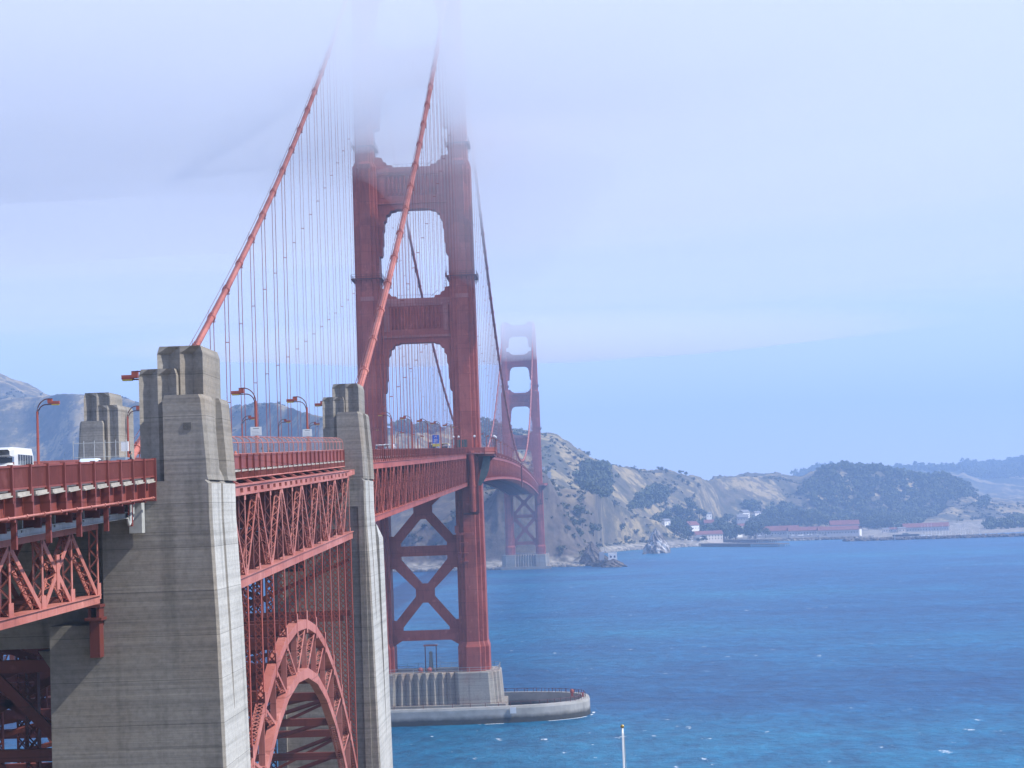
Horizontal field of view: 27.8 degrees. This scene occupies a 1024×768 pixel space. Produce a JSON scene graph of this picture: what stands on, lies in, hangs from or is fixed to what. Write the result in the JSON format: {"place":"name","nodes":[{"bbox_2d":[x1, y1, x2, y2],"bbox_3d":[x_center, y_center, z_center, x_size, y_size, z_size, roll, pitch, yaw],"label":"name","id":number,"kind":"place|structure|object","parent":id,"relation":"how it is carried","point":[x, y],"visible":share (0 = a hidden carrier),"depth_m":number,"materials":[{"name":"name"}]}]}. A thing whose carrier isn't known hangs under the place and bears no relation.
{"place":"outdoors","nodes":[
{"label":"outdoors","id":0,"kind":"place"},
{"bbox_2d":[0,523,103,666],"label":"portal cross wall","id":1,"kind":"structure","parent":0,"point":[33,635],"depth_m":150.74,"materials":[{"name":"concrete"}]},
{"bbox_2d":[0,655,51,767],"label":"portal bracing","id":2,"kind":"object","parent":1,"relation":"attached to","point":[19,703],"visible":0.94,"depth_m":151.22,"materials":[{"name":"metal"}]},
{"bbox_2d":[389,661,507,708],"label":"tower pier","id":3,"kind":"structure","parent":0,"point":[454,686],"depth_m":589.12,"materials":[{"name":"concrete"}]},
{"bbox_2d":[351,0,496,673],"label":"bridge tower","id":4,"kind":"structure","parent":3,"relation":"on","point":[379,190],"depth_m":600.82,"materials":[{"name":"metal"}]},
{"bbox_2d":[134,0,506,458],"bbox_3d":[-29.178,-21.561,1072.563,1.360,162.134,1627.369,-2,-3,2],"label":"cable","id":5,"kind":"object","parent":4,"relation":"attached to","point":[211,318],"visible":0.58,"depth_m":478.33,"materials":[{"name":"paint"}]},
{"bbox_2d":[355,0,538,483],"bbox_3d":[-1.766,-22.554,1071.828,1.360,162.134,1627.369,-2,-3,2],"label":"cable","id":6,"kind":"object","parent":4,"relation":"attached to","point":[372,338],"visible":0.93,"depth_m":497.81,"materials":[{"name":"paint"}]},
{"bbox_2d":[483,453,538,495],"bbox_3d":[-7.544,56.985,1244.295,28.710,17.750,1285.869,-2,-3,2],"label":"span deck","id":7,"kind":"structure","parent":6,"relation":"hanging from","point":[507,475],"depth_m":1226.16,"materials":[{"name":"paint"}]},
{"bbox_2d":[457,439,466,446],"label":"utility panel","id":8,"kind":"object","parent":4,"relation":"attached to","point":[465,443],"visible":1,"depth_m":592.04,"materials":[{"name":"grey metal"}]},
{"bbox_2d":[423,644,437,670],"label":"work gantry","id":9,"kind":"object","parent":3,"relation":"on","point":[431,659],"visible":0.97,"depth_m":596.83,"materials":[{"name":"metal"}]},
{"bbox_2d":[0,532,1023,767],"bbox_3d":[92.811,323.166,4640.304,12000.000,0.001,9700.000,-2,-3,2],"label":"sea","id":10,"kind":"structure","parent":0,"point":[839,653],"depth_m":781.60,"materials":[{"name":"liquid"}]},
{"bbox_2d":[267,688,590,726],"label":"fender wall","id":11,"kind":"structure","parent":10,"relation":"in","point":[529,706],"depth_m":575.23,"materials":[{"name":"concrete"}]},
{"bbox_2d":[501,552,550,569],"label":"tower pier","id":12,"kind":"structure","parent":10,"relation":"in","point":[522,561],"depth_m":1866.10,"materials":[{"name":"concrete"}]},
{"bbox_2d":[500,321,547,554],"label":"bridge tower","id":13,"kind":"structure","parent":12,"relation":"on","point":[509,361],"depth_m":1878.33,"materials":[{"name":"metal"}]},
{"bbox_2d":[579,541,601,565],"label":"sea rock","id":14,"kind":"object","parent":10,"relation":"in","point":[590,556],"visible":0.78,"depth_m":1903.19,"materials":[{"name":"grey stone"}]},
{"bbox_2d":[592,555,608,566],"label":"sea rock","id":15,"kind":"object","parent":10,"relation":"in","point":[597,563],"visible":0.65,"depth_m":1867.44,"materials":[{"name":"grey stone"}]},
{"bbox_2d":[599,552,616,559],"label":"signal building","id":16,"kind":"structure","parent":15,"relation":"on","point":[613,555],"depth_m":1861.62,"materials":[{"name":"white concrete"}]},
{"bbox_2d":[601,559,627,567],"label":"sea rock","id":17,"kind":"object","parent":10,"relation":"in","point":[613,563],"visible":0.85,"depth_m":1844.24,"materials":[{"name":"grey stone"}]},
{"bbox_2d":[642,528,669,553],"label":"sea stack","id":18,"kind":"object","parent":10,"relation":"in","point":[656,543],"visible":0.98,"depth_m":2244.47,"materials":[{"name":"grey stone"}]},
{"bbox_2d":[699,543,788,546],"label":"wharf","id":19,"kind":"structure","parent":10,"relation":"in","point":[731,544],"depth_m":2400.02,"materials":[{"name":"grey concrete"}]},
{"bbox_2d":[723,539,778,542],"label":"wharf","id":20,"kind":"structure","parent":10,"relation":"in","point":[743,540],"depth_m":2581.13,"materials":[{"name":"grey concrete"}]},
{"bbox_2d":[892,533,919,536],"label":"barge","id":21,"kind":"object","parent":10,"relation":"on","point":[904,534],"visible":0.93,"depth_m":2630.39,"materials":[{"name":"grey metal"}]},
{"bbox_2d":[842,533,1023,540],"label":"breakwater","id":22,"kind":"object","parent":10,"relation":"in","point":[936,537],"visible":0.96,"depth_m":2454.95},
{"bbox_2d":[0,373,1023,569],"bbox_3d":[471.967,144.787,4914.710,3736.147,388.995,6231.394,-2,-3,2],"label":"hills","id":23,"kind":"structure","parent":0,"point":[720,496],"depth_m":2811.02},
{"bbox_2d":[0,388,1023,556],"bbox_3d":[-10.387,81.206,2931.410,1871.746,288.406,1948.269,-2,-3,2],"label":"scrub","id":24,"kind":"object","parent":23,"relation":"on","point":[704,537],"visible":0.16,"depth_m":2660.19,"materials":[{"name":"green plant"}]},
{"bbox_2d":[542,466,550,479],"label":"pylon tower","id":25,"kind":"structure","parent":23,"relation":"on","point":[548,474],"depth_m":2204.77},
{"bbox_2d":[576,518,584,527],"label":"tree","id":26,"kind":"object","parent":23,"relation":"on","point":[582,520],"visible":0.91,"depth_m":2177.82,"materials":[{"name":"green plant"}]},
{"bbox_2d":[572,504,589,517],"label":"tree","id":27,"kind":"object","parent":23,"relation":"on","point":[577,508],"visible":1,"depth_m":2190.73,"materials":[{"name":"green plant"}]},
{"bbox_2d":[589,522,600,535],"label":"tree","id":28,"kind":"object","parent":23,"relation":"on","point":[593,527],"visible":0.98,"depth_m":2203.54,"materials":[{"name":"green plant"}]},
{"bbox_2d":[393,535,874,571],"bbox_3d":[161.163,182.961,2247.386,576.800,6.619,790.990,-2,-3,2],"label":"shore boulders","id":29,"kind":"object","parent":23,"relation":"on","point":[553,564],"visible":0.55,"depth_m":1916.94,"materials":[{"name":"grey stone"}]},
{"bbox_2d":[651,511,671,520],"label":"tree","id":30,"kind":"object","parent":23,"relation":"on","point":[666,514],"visible":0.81,"depth_m":2652.38,"materials":[{"name":"green plant"}]},
{"bbox_2d":[660,518,670,525],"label":"house","id":31,"kind":"structure","parent":23,"relation":"on","point":[664,522],"depth_m":2604.01,"materials":[{"name":"white"}]},
{"bbox_2d":[670,518,680,532],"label":"tree","id":32,"kind":"object","parent":23,"relation":"on","point":[673,523],"visible":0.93,"depth_m":2606.12,"materials":[{"name":"green plant"}]},
{"bbox_2d":[670,505,683,513],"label":"tree","id":33,"kind":"object","parent":23,"relation":"on","point":[678,507],"visible":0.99,"depth_m":2869.65,"materials":[{"name":"green plant"}]},
{"bbox_2d":[671,518,684,534],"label":"tree","id":34,"kind":"object","parent":23,"relation":"on","point":[681,525],"visible":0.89,"depth_m":2623.68,"materials":[{"name":"green plant"}]},
{"bbox_2d":[674,514,685,519],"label":"tree","id":35,"kind":"object","parent":23,"relation":"on","point":[679,516],"visible":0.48,"depth_m":2824.02,"materials":[{"name":"green plant"}]},
{"bbox_2d":[674,508,689,516],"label":"tree","id":36,"kind":"object","parent":23,"relation":"on","point":[681,512],"visible":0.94,"depth_m":2864.98,"materials":[{"name":"green plant"}]},
{"bbox_2d":[683,528,693,536],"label":"tree","id":37,"kind":"object","parent":23,"relation":"on","point":[688,533],"visible":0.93,"depth_m":2632.30,"materials":[{"name":"green plant"}]},
{"bbox_2d":[686,508,695,516],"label":"tree","id":38,"kind":"object","parent":23,"relation":"on","point":[691,512],"visible":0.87,"depth_m":2912.03,"materials":[{"name":"green plant"}]},
{"bbox_2d":[685,521,699,531],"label":"house","id":39,"kind":"structure","parent":23,"relation":"on","point":[694,525],"depth_m":2739.92,"materials":[{"name":"white tile"}]},
{"bbox_2d":[685,500,699,508],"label":"tree","id":40,"kind":"object","parent":23,"relation":"on","point":[690,504],"visible":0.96,"depth_m":2935.30,"materials":[{"name":"green plant"}]},
{"bbox_2d":[686,516,698,522],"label":"tree","id":41,"kind":"object","parent":23,"relation":"on","point":[692,518],"visible":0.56,"depth_m":2846.62,"materials":[{"name":"green plant"}]},
{"bbox_2d":[694,508,707,518],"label":"tree","id":42,"kind":"object","parent":23,"relation":"on","point":[701,511],"visible":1,"depth_m":2928.48,"materials":[{"name":"green plant"}]},
{"bbox_2d":[696,518,705,524],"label":"tree","id":43,"kind":"object","parent":23,"relation":"on","point":[701,522],"visible":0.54,"depth_m":2866.14,"materials":[{"name":"green plant"}]},
{"bbox_2d":[387,417,1023,528],"bbox_3d":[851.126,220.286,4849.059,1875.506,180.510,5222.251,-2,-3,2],"label":"woodland","id":44,"kind":"object","parent":23,"relation":"on","point":[911,510],"visible":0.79,"depth_m":3473.79,"materials":[{"name":"green plant"}]},
{"bbox_2d":[701,526,712,530],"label":"tree","id":45,"kind":"object","parent":23,"relation":"on","point":[705,528],"visible":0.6,"depth_m":2658.52,"materials":[{"name":"green plant"}]},
{"bbox_2d":[693,530,722,542],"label":"house","id":46,"kind":"structure","parent":23,"relation":"on","point":[714,536],"depth_m":2591.39,"materials":[{"name":"white tile"}]},
{"bbox_2d":[705,512,711,519],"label":"house","id":47,"kind":"structure","parent":23,"relation":"on","point":[708,516],"depth_m":2927.35,"materials":[{"name":"white"}]},
{"bbox_2d":[703,519,713,524],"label":"house","id":48,"kind":"structure","parent":23,"relation":"on","point":[705,522],"depth_m":2827.75,"materials":[{"name":"red tile"}]},
{"bbox_2d":[712,519,724,529],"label":"tree","id":49,"kind":"object","parent":23,"relation":"on","point":[718,522],"visible":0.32,"depth_m":2785.51,"materials":[{"name":"green plant"}]},
{"bbox_2d":[713,524,732,538],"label":"tree","id":50,"kind":"object","parent":23,"relation":"on","point":[724,527],"visible":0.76,"depth_m":2653.36,"materials":[{"name":"green plant"}]},
{"bbox_2d":[716,524,731,535],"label":"tree","id":51,"kind":"object","parent":23,"relation":"on","point":[721,527],"visible":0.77,"depth_m":2651.92,"materials":[{"name":"green plant"}]},
{"bbox_2d":[724,513,733,522],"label":"tree","id":52,"kind":"object","parent":23,"relation":"on","point":[728,516],"visible":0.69,"depth_m":3102.31,"materials":[{"name":"green plant"}]},
{"bbox_2d":[724,528,736,538],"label":"tree","id":53,"kind":"object","parent":23,"relation":"on","point":[729,534],"visible":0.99,"depth_m":2642.68,"materials":[{"name":"green plant"}]},
{"bbox_2d":[733,524,743,538],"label":"tree","id":54,"kind":"object","parent":23,"relation":"on","point":[737,529],"visible":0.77,"depth_m":2698.74,"materials":[{"name":"green plant"}]},
{"bbox_2d":[736,514,748,522],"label":"house","id":55,"kind":"structure","parent":23,"relation":"on","point":[741,518],"depth_m":2971.74,"materials":[{"name":"white"}]},
{"bbox_2d":[738,510,749,517],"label":"house","id":56,"kind":"structure","parent":23,"relation":"on","point":[744,512],"depth_m":3072.87,"materials":[{"name":"white"}]},
{"bbox_2d":[746,529,761,538],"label":"tree","id":57,"kind":"object","parent":23,"relation":"on","point":[751,532],"visible":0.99,"depth_m":2673.83,"materials":[{"name":"green plant"}]},
{"bbox_2d":[744,522,764,538],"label":"tree","id":58,"kind":"object","parent":23,"relation":"on","point":[759,526],"visible":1,"depth_m":2680.29,"materials":[{"name":"green plant"}]},
{"bbox_2d":[751,511,760,516],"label":"house","id":59,"kind":"structure","parent":23,"relation":"on","point":[755,513],"depth_m":3118.67,"materials":[{"name":"white"}]},
{"bbox_2d":[755,513,767,517],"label":"tree","id":60,"kind":"object","parent":23,"relation":"on","point":[764,515],"visible":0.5,"depth_m":3106.24,"materials":[{"name":"green plant"}]},
{"bbox_2d":[757,517,768,522],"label":"tree","id":61,"kind":"object","parent":23,"relation":"on","point":[762,519],"visible":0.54,"depth_m":3034.28,"materials":[{"name":"green plant"}]},
{"bbox_2d":[762,528,770,537],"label":"tree","id":62,"kind":"object","parent":23,"relation":"on","point":[766,531],"visible":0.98,"depth_m":2751.98,"materials":[{"name":"green plant"}]},
{"bbox_2d":[767,517,775,524],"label":"tree","id":63,"kind":"object","parent":23,"relation":"on","point":[770,519],"visible":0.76,"depth_m":3090.10,"materials":[{"name":"green plant"}]},
{"bbox_2d":[753,525,798,537],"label":"house","id":64,"kind":"structure","parent":23,"relation":"on","point":[778,530],"depth_m":2767.54,"materials":[{"name":"red tile"}]},
{"bbox_2d":[773,513,780,523],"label":"tree","id":65,"kind":"object","parent":23,"relation":"on","point":[776,516],"visible":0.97,"depth_m":3106.59,"materials":[{"name":"green plant"}]},
{"bbox_2d":[780,518,788,525],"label":"tree","id":66,"kind":"object","parent":23,"relation":"on","point":[784,521],"visible":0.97,"depth_m":3026.32,"materials":[{"name":"green plant"}]},
{"bbox_2d":[787,526,821,537],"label":"house","id":67,"kind":"structure","parent":23,"relation":"on","point":[796,531],"depth_m":2734.44,"materials":[{"name":"red tile"}]},
{"bbox_2d":[756,536,855,541],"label":"rubble bank","id":68,"kind":"structure","parent":23,"relation":"on","point":[817,538],"depth_m":2602.25,"materials":[{"name":"grey stone"}]},
{"bbox_2d":[798,515,814,526],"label":"tree","id":69,"kind":"object","parent":23,"relation":"on","point":[802,518],"visible":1,"depth_m":3033.47,"materials":[{"name":"green plant"}]},
{"bbox_2d":[807,518,816,526],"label":"tree","id":70,"kind":"object","parent":23,"relation":"on","point":[814,520],"visible":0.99,"depth_m":3039.08,"materials":[{"name":"green plant"}]},
{"bbox_2d":[817,515,832,525],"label":"tree","id":71,"kind":"object","parent":23,"relation":"on","point":[825,519],"visible":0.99,"depth_m":3040.90,"materials":[{"name":"green plant"}]},
{"bbox_2d":[817,525,858,536],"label":"house","id":72,"kind":"structure","parent":23,"relation":"on","point":[837,531],"depth_m":2694.49,"materials":[{"name":"white tile"}]},
{"bbox_2d":[829,520,859,525],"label":"house","id":73,"kind":"structure","parent":23,"relation":"on","point":[843,522],"depth_m":2745.75,"materials":[{"name":"red tile"}]},
{"bbox_2d":[852,514,866,525],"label":"tree","id":74,"kind":"object","parent":23,"relation":"on","point":[860,519],"visible":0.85,"depth_m":3017.67,"materials":[{"name":"green plant"}]},
{"bbox_2d":[865,521,871,529],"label":"tree","id":75,"kind":"object","parent":23,"relation":"on","point":[867,523],"visible":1,"depth_m":3014.90,"materials":[{"name":"green plant"}]},
{"bbox_2d":[870,518,879,525],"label":"tree","id":76,"kind":"object","parent":23,"relation":"on","point":[876,520],"visible":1,"depth_m":3013.77,"materials":[{"name":"green plant"}]},
{"bbox_2d":[881,528,890,532],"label":"house","id":77,"kind":"structure","parent":23,"relation":"on","point":[885,530],"depth_m":2823.05,"materials":[{"name":"white glass"}]},
{"bbox_2d":[880,514,893,526],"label":"tree","id":78,"kind":"object","parent":23,"relation":"on","point":[889,521],"visible":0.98,"depth_m":3014.44,"materials":[{"name":"green plant"}]},
{"bbox_2d":[889,527,896,532],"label":"house","id":79,"kind":"structure","parent":23,"relation":"on","point":[892,530],"depth_m":2821.97,"materials":[{"name":"white tile"}]},
{"bbox_2d":[897,527,905,531],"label":"house","id":80,"kind":"structure","parent":23,"relation":"on","point":[900,529],"depth_m":2819.91,"materials":[{"name":"white glass"}]},
{"bbox_2d":[902,522,949,531],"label":"house","id":81,"kind":"structure","parent":23,"relation":"on","point":[916,527],"depth_m":2830.93,"materials":[{"name":"white tile"}]},
{"bbox_2d":[0,0,1023,480],"label":"sky","id":82,"kind":"structure","parent":0,"point":[735,237],"materials":[{"name":"blue"}]},
{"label":"bluff ground","id":83,"kind":"structure","parent":0,"visible":0},
{"bbox_2d":[78,392,133,460],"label":"concrete pylon","id":84,"kind":"object","parent":83,"relation":"on","point":[105,416],"visible":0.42,"depth_m":258.22,"materials":[{"name":"grey concrete"}]},
{"bbox_2d":[135,448,467,530],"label":"side span deck","id":85,"kind":"structure","parent":84,"relation":"on","point":[412,478],"depth_m":392.12,"materials":[{"name":"paint"}]},
{"bbox_2d":[127,406,138,457],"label":"street lamp","id":86,"kind":"object","parent":85,"relation":"on","point":[137,409],"visible":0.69,"depth_m":261.87,"materials":[{"name":"metal"}]},
{"bbox_2d":[241,415,254,452],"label":"street lamp","id":87,"kind":"object","parent":85,"relation":"on","point":[250,417],"visible":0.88,"depth_m":353.33,"materials":[{"name":"metal"}]},
{"bbox_2d":[278,419,290,448],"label":"street lamp","id":88,"kind":"object","parent":85,"relation":"on","point":[287,421],"visible":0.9,"depth_m":397.51,"materials":[{"name":"metal"}]},
{"bbox_2d":[378,412,392,448],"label":"street lamp","id":89,"kind":"object","parent":85,"relation":"on","point":[381,414],"visible":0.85,"depth_m":360.70,"materials":[{"name":"metal"}]},
{"bbox_2d":[400,416,413,447],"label":"street lamp","id":90,"kind":"object","parent":85,"relation":"on","point":[411,428],"visible":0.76,"depth_m":407.11,"materials":[{"name":"metal"}]},
{"bbox_2d":[417,419,428,447],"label":"street lamp","id":91,"kind":"object","parent":85,"relation":"on","point":[427,429],"visible":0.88,"depth_m":452.17,"materials":[{"name":"metal"}]},
{"bbox_2d":[432,435,438,445],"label":"blue sign","id":92,"kind":"object","parent":85,"relation":"on","point":[435,439],"visible":0.77,"depth_m":502.60,"materials":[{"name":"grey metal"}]},
{"bbox_2d":[49,345,250,767],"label":"concrete pylon","id":93,"kind":"object","parent":83,"relation":"on","point":[147,665],"visible":0.96,"depth_m":145.90,"materials":[{"name":"grey concrete"}]},
{"bbox_2d":[0,458,156,629],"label":"approach span","id":94,"kind":"object","parent":93,"relation":"on","point":[56,499],"visible":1,"depth_m":127.26,"materials":[{"name":"paint"}]},
{"bbox_2d":[121,371,139,380],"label":"street lamp","id":95,"kind":"object","parent":94,"relation":"on","point":[133,375],"visible":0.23,"depth_m":154.33,"materials":[{"name":"metal"}]},
{"bbox_2d":[273,383,392,767],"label":"concrete pylon","id":96,"kind":"object","parent":83,"relation":"on","point":[346,419],"visible":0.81,"depth_m":255.32,"materials":[{"name":"grey concrete"}]},
{"bbox_2d":[0,436,357,767],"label":"arch span","id":97,"kind":"object","parent":96,"relation":"attached to","point":[271,482],"visible":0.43,"depth_m":208.63,"materials":[{"name":"paint"}]},
{"bbox_2d":[0,447,33,465],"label":"shuttle bus","id":98,"kind":"object","parent":97,"relation":"on","point":[22,456],"visible":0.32,"depth_m":167.89,"materials":[{"name":"white metal"}]},
{"bbox_2d":[36,398,59,463],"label":"street lamp","id":99,"kind":"object","parent":97,"relation":"on","point":[50,401],"visible":0.92,"depth_m":217.38,"materials":[{"name":"metal"}]},
{"bbox_2d":[79,458,101,461],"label":"car","id":100,"kind":"object","parent":97,"relation":"on","point":[89,459],"visible":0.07,"depth_m":178.37,"materials":[{"name":"white metal"}]},
{"bbox_2d":[73,440,126,459],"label":"chain fence","id":101,"kind":"object","parent":97,"relation":"on","point":[83,443],"visible":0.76,"depth_m":251.35,"materials":[{"name":"grey metal"}]},
{"bbox_2d":[110,457,128,460],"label":"car","id":102,"kind":"object","parent":97,"relation":"on","point":[119,458],"visible":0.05,"depth_m":190.36,"materials":[{"name":"grey metal"}]},
{"bbox_2d":[121,441,128,450],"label":"equipment box","id":103,"kind":"object","parent":97,"relation":"attached to","point":[123,446],"visible":1,"depth_m":255.53,"materials":[{"name":"white paint"}]},
{"bbox_2d":[231,388,261,452],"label":"street lamp","id":104,"kind":"object","parent":97,"relation":"on","point":[256,431],"visible":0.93,"depth_m":204.29,"materials":[{"name":"metal"}]},
{"bbox_2d":[286,396,311,450],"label":"street lamp","id":105,"kind":"object","parent":97,"relation":"on","point":[307,431],"visible":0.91,"depth_m":244.20,"materials":[{"name":"metal"}]},
{"bbox_2d":[620,724,625,767],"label":"flagpole","id":106,"kind":"object","parent":83,"relation":"on","point":[623,741],"visible":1,"depth_m":100.88,"materials":[{"name":"white metal"}]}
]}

